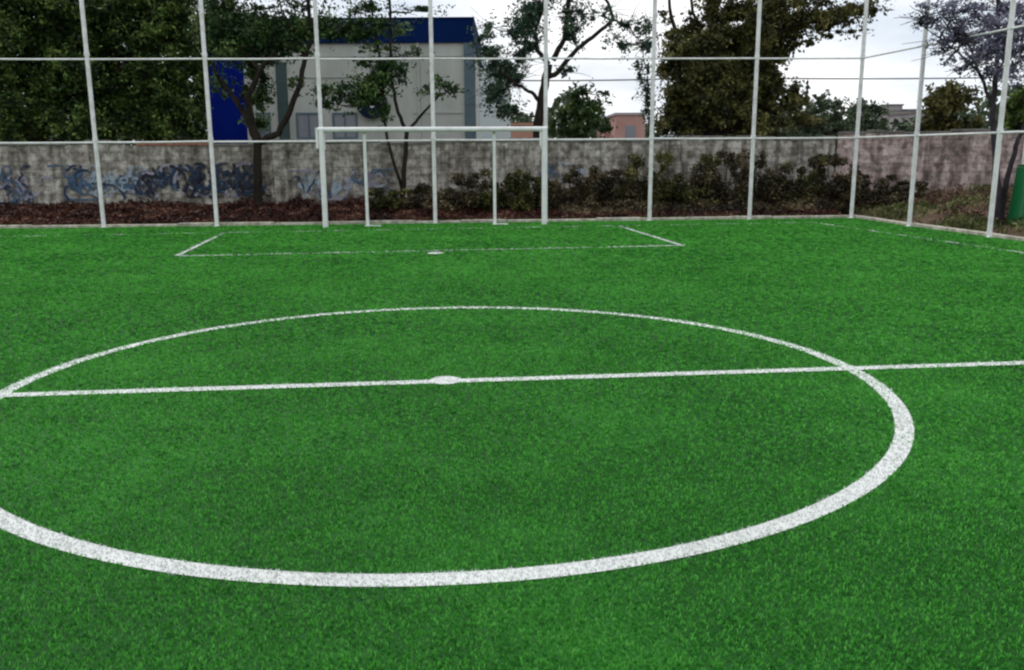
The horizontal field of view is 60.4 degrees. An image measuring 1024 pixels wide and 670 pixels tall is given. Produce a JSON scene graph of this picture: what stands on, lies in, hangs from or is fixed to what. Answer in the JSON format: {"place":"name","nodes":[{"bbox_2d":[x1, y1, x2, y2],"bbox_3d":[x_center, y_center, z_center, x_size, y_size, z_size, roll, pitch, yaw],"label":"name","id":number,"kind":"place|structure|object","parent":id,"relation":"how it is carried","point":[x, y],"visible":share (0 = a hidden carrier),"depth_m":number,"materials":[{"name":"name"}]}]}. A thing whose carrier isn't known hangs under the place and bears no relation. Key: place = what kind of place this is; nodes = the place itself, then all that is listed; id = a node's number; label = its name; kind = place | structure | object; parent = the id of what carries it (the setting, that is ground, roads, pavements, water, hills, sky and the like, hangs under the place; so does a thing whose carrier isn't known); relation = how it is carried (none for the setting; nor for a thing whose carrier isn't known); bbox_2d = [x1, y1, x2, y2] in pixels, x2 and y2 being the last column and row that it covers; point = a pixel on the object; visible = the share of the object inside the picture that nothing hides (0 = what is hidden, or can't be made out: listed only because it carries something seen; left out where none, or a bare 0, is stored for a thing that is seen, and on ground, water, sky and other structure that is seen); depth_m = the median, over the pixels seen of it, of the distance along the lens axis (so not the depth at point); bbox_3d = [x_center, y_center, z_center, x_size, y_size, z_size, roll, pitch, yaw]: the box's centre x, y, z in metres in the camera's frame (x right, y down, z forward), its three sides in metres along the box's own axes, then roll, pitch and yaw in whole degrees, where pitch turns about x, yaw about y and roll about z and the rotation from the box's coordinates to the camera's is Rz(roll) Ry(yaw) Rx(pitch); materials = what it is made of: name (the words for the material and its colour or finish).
{"place":"outdoors","nodes":[
{"label":"outdoors","id":0,"kind":"place"},
{"bbox_2d":[200,17,481,143],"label":"school building","id":1,"kind":"structure","parent":0,"point":[450,34],"depth_m":31.86,"materials":[{"name":"blue paint"}]},
{"bbox_2d":[256,112,272,139],"bbox_3d":[-9.042,-7.586,32.056,0.619,1.004,0.118,0,12,0],"label":"window","id":2,"kind":"structure","parent":1,"relation":"in","point":[264,133],"depth_m":32.08,"materials":[{"name":"grey glass"}]},
{"bbox_2d":[295,113,318,139],"bbox_3d":[-7.395,-7.586,32.058,1.049,1.002,0.118,0,12,0],"label":"window","id":3,"kind":"structure","parent":1,"relation":"in","point":[306,123],"depth_m":32.07,"materials":[{"name":"grey glass"}]},
{"bbox_2d":[331,112,359,139],"bbox_3d":[-6.085,-7.587,32.060,1.025,1.002,0.118,0,12,0],"label":"window","id":4,"kind":"structure","parent":1,"relation":"in","point":[350,120],"depth_m":32.06,"materials":[{"name":"grey glass"}]},
{"bbox_2d":[356,89,386,118],"bbox_3d":[-5.061,-8.382,31.822,1.120,1.120,0.268,0,12,0],"label":"round sign","id":5,"kind":"object","parent":1,"relation":"attached to","point":[364,112],"visible":0.27,"depth_m":31.76,"materials":[{"name":"blue stone"}]},
{"bbox_2d":[0,217,1023,669],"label":"turf","id":6,"kind":"structure","parent":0,"point":[914,561],"depth_m":4.90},
{"bbox_2d":[0,222,811,236],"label":"goal line marking","id":7,"kind":"object","parent":6,"relation":"on","point":[414,229],"visible":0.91,"depth_m":18.79,"materials":[{"name":"white paint"}]},
{"bbox_2d":[175,226,684,255],"bbox_3d":[-1.512,-1.838,16.721,8.529,0.026,4.409,-2,12,-8],"label":"area line marking","id":8,"kind":"object","parent":6,"relation":"on","point":[192,247],"visible":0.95,"depth_m":14.96,"materials":[{"name":"white paint"}]},
{"bbox_2d":[315,126,547,227],"bbox_3d":[-1.749,-3.536,19.688,5.060,2.172,0.547,-1,12,-5],"label":"goal","id":9,"kind":"object","parent":6,"relation":"on","point":[320,139],"visible":0.88,"depth_m":19.35,"materials":[{"name":"white paint"}]},
{"bbox_2d":[430,375,460,384],"bbox_3d":[-0.473,0.318,6.277,0.224,0.020,0.226,0,12,0],"label":"spot marking","id":10,"kind":"object","parent":6,"relation":"on","point":[443,380],"visible":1,"depth_m":6.29,"materials":[{"name":"white paint"}]},
{"bbox_2d":[0,305,914,587],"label":"circle marking","id":11,"kind":"object","parent":6,"relation":"on","point":[880,471],"visible":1,"depth_m":3.61,"materials":[{"name":"white paint"}]},
{"bbox_2d":[0,215,1023,241],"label":"kerb","id":12,"kind":"structure","parent":6,"relation":"on","point":[973,232],"depth_m":20.26,"materials":[{"name":"concrete"}]},
{"bbox_2d":[0,0,868,227],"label":"back fence","id":13,"kind":"object","parent":12,"relation":"on","point":[545,58],"visible":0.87,"depth_m":19.85,"materials":[{"name":"white metal"}]},
{"bbox_2d":[857,0,1023,237],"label":"side fence","id":14,"kind":"object","parent":12,"relation":"on","point":[1000,132],"visible":0.9,"depth_m":16.32,"materials":[{"name":"white metal"}]},
{"bbox_2d":[1,360,1023,397],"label":"halfway line marking","id":15,"kind":"object","parent":6,"relation":"on","point":[426,381],"visible":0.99,"depth_m":6.29,"materials":[{"name":"white paint"}]},
{"bbox_2d":[813,222,1023,252],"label":"touchline marking","id":16,"kind":"object","parent":6,"relation":"on","point":[937,240],"visible":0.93,"depth_m":15.54,"materials":[{"name":"white paint"}]},
{"bbox_2d":[55,0,1023,140],"label":"sky","id":17,"kind":"structure","parent":0,"point":[889,33],"materials":[{"name":"white"}]},
{"bbox_2d":[846,183,1023,236],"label":"slope","id":18,"kind":"structure","parent":0,"point":[928,218],"depth_m":19.59,"materials":[{"name":"green plant"}]},
{"bbox_2d":[842,172,907,208],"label":"shrub","id":19,"kind":"object","parent":18,"relation":"on","point":[868,196],"visible":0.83,"depth_m":22.17,"materials":[{"name":"green plant"}]},
{"bbox_2d":[878,179,929,207],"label":"shrub","id":20,"kind":"object","parent":18,"relation":"on","point":[896,196],"visible":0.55,"depth_m":21.59,"materials":[{"name":"green plant"}]},
{"bbox_2d":[900,182,1012,220],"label":"undergrowth","id":21,"kind":"object","parent":18,"relation":"on","point":[964,208],"visible":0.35,"depth_m":20.82,"materials":[{"name":"green plant"}]},
{"bbox_2d":[897,0,1023,225],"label":"leaning tree","id":22,"kind":"object","parent":18,"relation":"on","point":[990,46],"visible":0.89,"depth_m":16.80,"materials":[{"name":"purple plant"}]},
{"label":"ground","id":23,"kind":"structure","parent":0,"visible":0},
{"bbox_2d":[0,0,136,141],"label":"evergreen tree","id":24,"kind":"object","parent":23,"relation":"on","point":[40,100],"visible":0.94,"depth_m":25.00,"materials":[{"name":"green plant"}]},
{"bbox_2d":[74,0,223,144],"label":"evergreen tree","id":25,"kind":"object","parent":23,"relation":"on","point":[156,95],"visible":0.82,"depth_m":25.99,"materials":[{"name":"green plant"}]},
{"bbox_2d":[0,136,835,207],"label":"boundary wall","id":26,"kind":"structure","parent":23,"relation":"on","point":[59,173],"depth_m":22.77,"materials":[{"name":"paint"}]},
{"bbox_2d":[480,62,510,138],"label":"annex building","id":27,"kind":"structure","parent":23,"relation":"on","point":[489,121],"depth_m":44.72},
{"bbox_2d":[2,84,1015,171],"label":"treeline","id":28,"kind":"object","parent":23,"relation":"on","point":[560,99],"visible":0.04,"depth_m":71.44,"materials":[{"name":"green plant"}]},
{"bbox_2d":[511,123,543,137],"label":"house","id":29,"kind":"structure","parent":23,"relation":"on","point":[521,134],"depth_m":58.49,"materials":[{"name":"orange brick"}]},
{"bbox_2d":[459,0,667,137],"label":"open crowned tree","id":30,"kind":"object","parent":23,"relation":"on","point":[532,12],"visible":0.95,"depth_m":26.22,"materials":[{"name":"green plant"}]},
{"bbox_2d":[543,77,617,138],"bbox_3d":[2.221,-6.724,30.200,2.728,4.128,1.560,0,12,0],"label":"bushy tree","id":31,"kind":"object","parent":23,"relation":"on","point":[579,128],"visible":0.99,"depth_m":29.91,"materials":[{"name":"green plant"}]},
{"bbox_2d":[596,122,609,138],"bbox_3d":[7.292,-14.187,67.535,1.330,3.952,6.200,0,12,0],"label":"house","id":32,"kind":"structure","parent":23,"relation":"on","point":[606,135],"depth_m":64.67,"materials":[{"name":"pink brick"}]},
{"bbox_2d":[405,199,842,220],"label":"undergrowth","id":33,"kind":"object","parent":23,"relation":"on","point":[480,213],"visible":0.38,"depth_m":21.47,"materials":[{"name":"orange plant"}]},
{"bbox_2d":[603,113,644,137],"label":"house","id":34,"kind":"structure","parent":23,"relation":"on","point":[628,125],"depth_m":60.38,"materials":[{"name":"pink paint"}]},
{"bbox_2d":[625,126,634,137],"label":"window","id":35,"kind":"structure","parent":34,"relation":"in","point":[630,130],"depth_m":60.42,"materials":[{"name":"grey glass"}]},
{"bbox_2d":[654,0,892,137],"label":"broad tree","id":36,"kind":"object","parent":23,"relation":"on","point":[703,98],"visible":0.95,"depth_m":24.38,"materials":[{"name":"green plant"}]},
{"bbox_2d":[795,89,855,136],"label":"leafy tree","id":37,"kind":"object","parent":23,"relation":"on","point":[823,106],"visible":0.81,"depth_m":40.57,"materials":[{"name":"green plant"}]},
{"bbox_2d":[833,97,890,132],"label":"leafy tree","id":38,"kind":"object","parent":23,"relation":"on","point":[871,110],"visible":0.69,"depth_m":44.32,"materials":[{"name":"green plant"}]},
{"bbox_2d":[861,104,903,112],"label":"house","id":39,"kind":"structure","parent":23,"relation":"on","point":[894,106],"depth_m":92.13,"materials":[{"name":"grey concrete"}]},
{"bbox_2d":[879,109,921,121],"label":"house","id":40,"kind":"structure","parent":23,"relation":"on","point":[900,111],"depth_m":82.99,"materials":[{"name":"grey concrete"}]},
{"bbox_2d":[886,111,924,130],"bbox_3d":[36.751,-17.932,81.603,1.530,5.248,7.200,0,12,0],"label":"house","id":41,"kind":"structure","parent":23,"relation":"on","point":[898,116],"depth_m":81.51,"materials":[{"name":"grey concrete"}]},
{"bbox_2d":[835,128,1023,201],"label":"boundary wall","id":42,"kind":"structure","parent":23,"relation":"on","point":[965,161],"depth_m":23.18,"materials":[{"name":"paint"}]},
{"bbox_2d":[907,78,986,130],"bbox_3d":[14.535,-6.526,29.334,2.962,3.949,1.747,0,12,0],"label":"leafy tree","id":43,"kind":"object","parent":23,"relation":"on","point":[939,110],"visible":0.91,"depth_m":28.89,"materials":[{"name":"green plant"}]},
{"bbox_2d":[987,82,1023,129],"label":"leafy tree","id":44,"kind":"object","parent":23,"relation":"on","point":[1014,115],"visible":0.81,"depth_m":26.98,"materials":[{"name":"green plant"}]},
{"bbox_2d":[1006,164,1023,225],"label":"utility cabinet","id":45,"kind":"object","parent":23,"relation":"on","point":[1016,209],"visible":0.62,"depth_m":17.15,"materials":[{"name":"green metal"}]},
{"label":"utility pole","id":46,"kind":"object","parent":23,"relation":"on","visible":0},
{"bbox_2d":[522,76,1023,80],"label":"overhead cable","id":47,"kind":"object","parent":46,"relation":"attached to","point":[784,78],"visible":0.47,"depth_m":46.22,"materials":[{"name":"grey metal"}]},
{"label":"earth bank","id":48,"kind":"structure","parent":0,"visible":0},
{"bbox_2d":[0,195,450,224],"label":"undergrowth","id":49,"kind":"object","parent":48,"relation":"on","point":[166,212],"visible":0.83,"depth_m":21.18,"materials":[{"name":"orange plant"}]},
{"bbox_2d":[183,0,382,207],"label":"forked tree","id":50,"kind":"object","parent":48,"relation":"on","point":[240,31],"visible":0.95,"depth_m":21.42,"materials":[{"name":"green plant"}]},
{"bbox_2d":[305,0,469,197],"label":"slender tree","id":51,"kind":"object","parent":48,"relation":"on","point":[379,77],"visible":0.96,"depth_m":21.67,"materials":[{"name":"green plant"}]},
{"bbox_2d":[364,187,414,210],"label":"shrub","id":52,"kind":"object","parent":48,"relation":"on","point":[380,199],"visible":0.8,"depth_m":21.80,"materials":[{"name":"green plant"}]},
{"bbox_2d":[5,213,832,224],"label":"weeds","id":53,"kind":"object","parent":48,"relation":"on","point":[437,219],"visible":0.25,"depth_m":20.68,"materials":[{"name":"green plant"}]},
{"bbox_2d":[399,182,454,211],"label":"shrub","id":54,"kind":"object","parent":48,"relation":"on","point":[425,192],"visible":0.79,"depth_m":21.51,"materials":[{"name":"green plant"}]},
{"bbox_2d":[437,171,496,212],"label":"shrub","id":55,"kind":"object","parent":48,"relation":"on","point":[467,198],"visible":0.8,"depth_m":21.72,"materials":[{"name":"green plant"}]},
{"bbox_2d":[472,168,531,210],"bbox_3d":[-0.219,-3.567,21.940,1.542,1.220,1.060,0,12,0],"label":"shrub","id":56,"kind":"object","parent":48,"relation":"on","point":[517,190],"visible":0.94,"depth_m":21.76,"materials":[{"name":"green plant"}]},
{"bbox_2d":[517,176,560,211],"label":"shrub","id":57,"kind":"object","parent":48,"relation":"on","point":[537,190],"visible":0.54,"depth_m":22.02,"materials":[{"name":"green plant"}]},
{"bbox_2d":[537,164,602,209],"bbox_3d":[1.453,-3.652,22.044,1.524,1.252,1.144,-5,13,-21],"label":"shrub","id":58,"kind":"object","parent":48,"relation":"on","point":[578,180],"visible":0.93,"depth_m":21.95,"materials":[{"name":"green plant"}]},
{"bbox_2d":[574,168,646,208],"bbox_3d":[2.442,-3.664,22.403,1.898,1.163,1.078,0,12,0],"label":"shrub","id":59,"kind":"object","parent":48,"relation":"on","point":[607,183],"visible":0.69,"depth_m":22.14,"materials":[{"name":"green plant"}]},
{"bbox_2d":[613,150,674,205],"bbox_3d":[3.352,-3.921,22.478,1.560,1.567,1.052,0,12,0],"label":"shrub","id":60,"kind":"object","parent":48,"relation":"on","point":[637,162],"visible":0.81,"depth_m":22.35,"materials":[{"name":"green plant"}]},
{"bbox_2d":[655,173,718,204],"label":"shrub","id":61,"kind":"object","parent":48,"relation":"on","point":[678,190],"visible":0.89,"depth_m":22.34,"materials":[{"name":"green plant"}]},
{"bbox_2d":[687,151,728,200],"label":"shrub","id":62,"kind":"object","parent":48,"relation":"on","point":[706,159],"visible":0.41,"depth_m":22.62,"materials":[{"name":"green plant"}]},
{"bbox_2d":[559,178,868,214],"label":"undergrowth","id":63,"kind":"object","parent":48,"relation":"on","point":[699,203],"visible":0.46,"depth_m":22.14,"materials":[{"name":"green plant"}]},
{"bbox_2d":[685,148,755,205],"bbox_3d":[5.324,-3.964,22.546,1.787,1.604,1.032,0,12,0],"label":"shrub","id":64,"kind":"object","parent":48,"relation":"on","point":[735,164],"visible":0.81,"depth_m":22.34,"materials":[{"name":"green plant"}]},
{"bbox_2d":[726,149,791,206],"bbox_3d":[6.349,-3.931,22.578,1.738,1.623,1.072,0,12,0],"label":"shrub","id":65,"kind":"object","parent":48,"relation":"on","point":[764,187],"visible":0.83,"depth_m":22.51,"materials":[{"name":"green plant"}]},
{"bbox_2d":[764,154,828,203],"bbox_3d":[7.364,-3.938,22.770,1.768,1.459,1.048,0,12,0],"label":"shrub","id":66,"kind":"object","parent":48,"relation":"on","point":[799,182],"visible":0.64,"depth_m":22.64,"materials":[{"name":"green plant"}]},
{"bbox_2d":[798,152,861,204],"bbox_3d":[8.226,-3.958,22.679,1.720,1.507,1.075,0,12,0],"label":"shrub","id":67,"kind":"object","parent":48,"relation":"on","point":[837,186],"visible":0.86,"depth_m":22.58,"materials":[{"name":"green plant"}]}
]}

